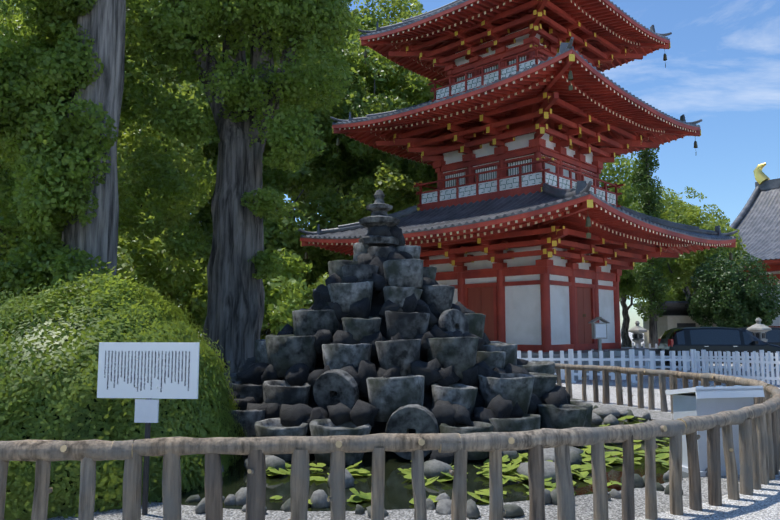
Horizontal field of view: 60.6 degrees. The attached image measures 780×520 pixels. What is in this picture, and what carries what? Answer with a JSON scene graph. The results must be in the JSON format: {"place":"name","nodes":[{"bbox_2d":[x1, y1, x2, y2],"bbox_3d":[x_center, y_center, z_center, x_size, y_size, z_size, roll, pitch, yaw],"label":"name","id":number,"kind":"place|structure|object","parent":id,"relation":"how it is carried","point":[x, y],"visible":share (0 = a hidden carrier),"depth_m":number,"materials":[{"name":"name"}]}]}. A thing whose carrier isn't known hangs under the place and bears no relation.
{"place":"outdoors","nodes":[
{"label":"outdoors","id":0,"kind":"place"},
{"bbox_2d":[14,0,779,329],"label":"sky","id":1,"kind":"structure","parent":0,"point":[722,70],"materials":[{"name":"blue"}]},
{"bbox_2d":[201,332,779,519],"bbox_3d":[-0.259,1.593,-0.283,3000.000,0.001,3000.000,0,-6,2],"label":"ground","id":2,"kind":"structure","parent":0,"point":[763,503],"depth_m":6.54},
{"bbox_2d":[0,149,16,187],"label":"tree","id":3,"kind":"object","parent":2,"relation":"on","point":[2,176],"visible":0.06,"depth_m":21.02,"materials":[{"name":"green plant"}]},
{"bbox_2d":[0,232,34,271],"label":"tree","id":4,"kind":"object","parent":2,"relation":"on","point":[3,249],"visible":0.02,"depth_m":18.55,"materials":[{"name":"green plant"}]},
{"bbox_2d":[0,0,35,231],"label":"tree","id":5,"kind":"object","parent":2,"relation":"on","point":[4,1],"depth_m":28.44,"materials":[{"name":"green plant"}]},
{"bbox_2d":[0,164,36,261],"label":"tree","id":6,"kind":"object","parent":2,"relation":"on","point":[9,233],"visible":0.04,"depth_m":26.40,"materials":[{"name":"green plant"}]},
{"bbox_2d":[97,342,199,514],"bbox_3d":[-2.143,1.505,5.887,0.920,1.545,0.075,-1,-6,6],"label":"info sign","id":7,"kind":"object","parent":2,"relation":"on","point":[152,373],"visible":0.96,"depth_m":5.90,"materials":[{"name":"white paint"}]},
{"bbox_2d":[116,212,207,333],"bbox_3d":[-7.655,1.054,19.082,5.502,5.055,4.056,0,-6,2],"label":"tree","id":8,"kind":"object","parent":2,"relation":"on","point":[153,260],"visible":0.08,"depth_m":18.49,"materials":[{"name":"green plant"}]},
{"bbox_2d":[117,44,212,241],"bbox_3d":[-10.029,-2.373,23.907,6.381,12.865,6.300,4,-7,-34],"label":"tree","id":9,"kind":"object","parent":2,"relation":"on","point":[124,147],"visible":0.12,"depth_m":23.67,"materials":[{"name":"green plant"}]},
{"bbox_2d":[119,0,249,173],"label":"tree","id":10,"kind":"object","parent":2,"relation":"on","point":[215,140],"visible":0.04,"depth_m":31.83,"materials":[{"name":"green plant"}]},
{"bbox_2d":[157,160,216,304],"bbox_3d":[-10.371,-0.104,30.841,8.502,9.776,6.247,0,-6,2],"label":"tree","id":11,"kind":"object","parent":2,"relation":"on","point":[196,221],"visible":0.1,"depth_m":29.91,"materials":[{"name":"green plant"}]},
{"bbox_2d":[175,248,312,338],"bbox_3d":[-4.331,1.644,20.046,5.092,4.078,3.858,0,-6,2],"label":"shrub","id":12,"kind":"object","parent":2,"relation":"on","point":[277,318],"visible":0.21,"depth_m":19.00,"materials":[{"name":"green plant"}]},
{"bbox_2d":[173,18,358,209],"bbox_3d":[-7.207,-5.067,36.826,12.094,20.880,10.019,0,-6,2],"label":"tree","id":13,"kind":"object","parent":2,"relation":"on","point":[331,146],"visible":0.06,"depth_m":34.77,"materials":[{"name":"green plant"}]},
{"bbox_2d":[192,157,353,334],"bbox_3d":[-5.911,-0.130,31.995,8.424,10.063,5.593,0,-6,2],"label":"tree","id":14,"kind":"object","parent":2,"relation":"on","point":[281,233],"visible":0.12,"depth_m":31.12,"materials":[{"name":"green plant"}]},
{"bbox_2d":[305,272,328,308],"bbox_3d":[-1.060,1.966,20.760,4.540,3.585,3.542,0,-6,2],"label":"shrub","id":15,"kind":"object","parent":2,"relation":"on","point":[308,296],"depth_m":20.23,"materials":[{"name":"green plant"}]},
{"bbox_2d":[277,0,429,221],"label":"tree","id":16,"kind":"object","parent":2,"relation":"on","point":[417,6],"visible":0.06,"depth_m":45.73,"materials":[{"name":"green plant"}]},
{"bbox_2d":[295,161,418,284],"bbox_3d":[-1.391,-0.012,33.503,7.904,10.140,5.892,0,-6,2],"label":"tree","id":17,"kind":"object","parent":2,"relation":"on","point":[334,209],"visible":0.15,"depth_m":32.48,"materials":[{"name":"green plant"}]},
{"bbox_2d":[279,14,439,222],"bbox_3d":[-2.166,-4.623,38.673,12.177,20.376,9.850,0,-6,2],"label":"tree","id":18,"kind":"object","parent":2,"relation":"on","point":[355,163],"visible":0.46,"depth_m":36.14,"materials":[{"name":"green plant"}]},
{"bbox_2d":[4,402,739,519],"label":"pond","id":19,"kind":"structure","parent":2,"relation":"on","point":[398,497],"depth_m":6.80,"materials":[{"name":"liquid"}]},
{"bbox_2d":[0,0,125,313],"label":"ginkgo tree","id":20,"kind":"object","parent":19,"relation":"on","point":[60,105],"visible":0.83,"depth_m":12.59,"materials":[{"name":"green plant"}]},
{"bbox_2d":[0,261,246,519],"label":"clipped shrub","id":21,"kind":"object","parent":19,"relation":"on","point":[49,351],"visible":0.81,"depth_m":6.44,"materials":[{"name":"green plant"}]},
{"bbox_2d":[23,0,355,373],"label":"ginkgo tree","id":22,"kind":"object","parent":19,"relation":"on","point":[244,106],"visible":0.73,"depth_m":14.82,"materials":[{"name":"green plant"}]},
{"bbox_2d":[224,189,592,464],"bbox_3d":[-0.071,1.062,11.269,6.712,4.567,6.682,0,-6,2],"label":"mortar mound","id":23,"kind":"object","parent":19,"relation":"on","point":[384,334],"visible":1,"depth_m":9.38,"materials":[{"name":"stone"}]},
{"bbox_2d":[665,385,764,476],"bbox_3d":[3.725,1.920,7.640,0.860,0.978,0.573,1,-6,-12],"label":"utility box","id":24,"kind":"object","parent":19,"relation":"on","point":[698,401],"visible":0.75,"depth_m":7.46,"materials":[{"name":"paint"}]},
{"bbox_2d":[0,363,779,519],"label":"log fence","id":25,"kind":"object","parent":2,"relation":"on","point":[758,422],"visible":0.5,"depth_m":5.14,"materials":[{"name":"brown wood"}]},
{"bbox_2d":[353,11,445,207],"bbox_3d":[2.829,-4.783,41.635,11.895,21.302,9.982,0,-6,2],"label":"tree","id":26,"kind":"object","parent":2,"relation":"on","point":[430,170],"visible":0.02,"depth_m":38.77,"materials":[{"name":"green plant"}]},
{"bbox_2d":[298,0,737,377],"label":"pagoda","id":27,"kind":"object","parent":2,"relation":"on","point":[522,229],"visible":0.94,"depth_m":26.17,"materials":[{"name":"wood"}]},
{"bbox_2d":[588,317,609,372],"bbox_3d":[7.262,2.988,23.093,0.705,2.032,0.260,2,-6,-18],"label":"notice box","id":28,"kind":"object","parent":2,"relation":"on","point":[599,331],"visible":0.9,"depth_m":23.07,"materials":[{"name":"white wood"}]},
{"bbox_2d":[599,153,643,210],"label":"tree","id":29,"kind":"object","parent":2,"relation":"on","point":[626,197],"visible":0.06,"depth_m":48.76,"materials":[{"name":"green plant"}]},
{"bbox_2d":[628,321,646,347],"bbox_3d":[12.301,4.028,33.099,1.000,2.020,0.866,2,-6,-15],"label":"stone lantern","id":30,"kind":"object","parent":2,"relation":"on","point":[637,330],"visible":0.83,"depth_m":32.93,"materials":[{"name":"stone"}]},
{"bbox_2d":[619,196,674,346],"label":"tree","id":31,"kind":"object","parent":2,"relation":"on","point":[630,287],"visible":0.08,"depth_m":60.19,"materials":[{"name":"green plant"}]},
{"bbox_2d":[517,343,779,384],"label":"white picket fence","id":32,"kind":"object","parent":2,"relation":"on","point":[694,359],"visible":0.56,"depth_m":20.35,"materials":[{"name":"paint"}]},
{"bbox_2d":[631,145,670,347],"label":"tree","id":33,"kind":"object","parent":2,"relation":"on","point":[642,174],"visible":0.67,"depth_m":39.45,"materials":[{"name":"green plant"}]},
{"bbox_2d":[632,301,717,347],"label":"building","id":34,"kind":"structure","parent":2,"relation":"on","point":[675,314],"depth_m":39.45,"materials":[{"name":"paint"}]},
{"bbox_2d":[625,186,729,281],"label":"tree","id":35,"kind":"object","parent":2,"relation":"on","point":[668,202],"visible":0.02,"depth_m":68.02,"materials":[{"name":"green plant"}]},
{"bbox_2d":[645,259,722,301],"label":"tree","id":36,"kind":"object","parent":2,"relation":"on","point":[674,294],"visible":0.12,"depth_m":53.25,"materials":[{"name":"green plant"}]},
{"bbox_2d":[630,204,746,299],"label":"tree","id":37,"kind":"object","parent":2,"relation":"on","point":[683,268],"visible":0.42,"depth_m":46.37,"materials":[{"name":"green plant"}]},
{"bbox_2d":[658,327,779,369],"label":"parked car","id":38,"kind":"object","parent":2,"relation":"on","point":[713,339],"visible":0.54,"depth_m":26.58,"materials":[{"name":"paint"}]},
{"bbox_2d":[685,250,779,327],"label":"tree","id":39,"kind":"object","parent":2,"relation":"on","point":[731,301],"visible":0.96,"depth_m":36.66,"materials":[{"name":"green plant"}]},
{"bbox_2d":[729,163,779,327],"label":"hall","id":40,"kind":"structure","parent":2,"relation":"on","point":[756,222],"depth_m":60.07,"materials":[{"name":"tile"}]},
{"bbox_2d":[737,327,779,345],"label":"parked car","id":41,"kind":"object","parent":2,"relation":"on","point":[773,336],"visible":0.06,"depth_m":30.97,"materials":[{"name":"paint"}]},
{"bbox_2d":[746,318,771,341],"bbox_3d":[16.508,3.636,29.800,1.050,2.121,0.909,2,-6,-15],"label":"stone lantern","id":42,"kind":"object","parent":2,"relation":"on","point":[758,329],"visible":0.62,"depth_m":29.62,"materials":[{"name":"stone"}]}
]}

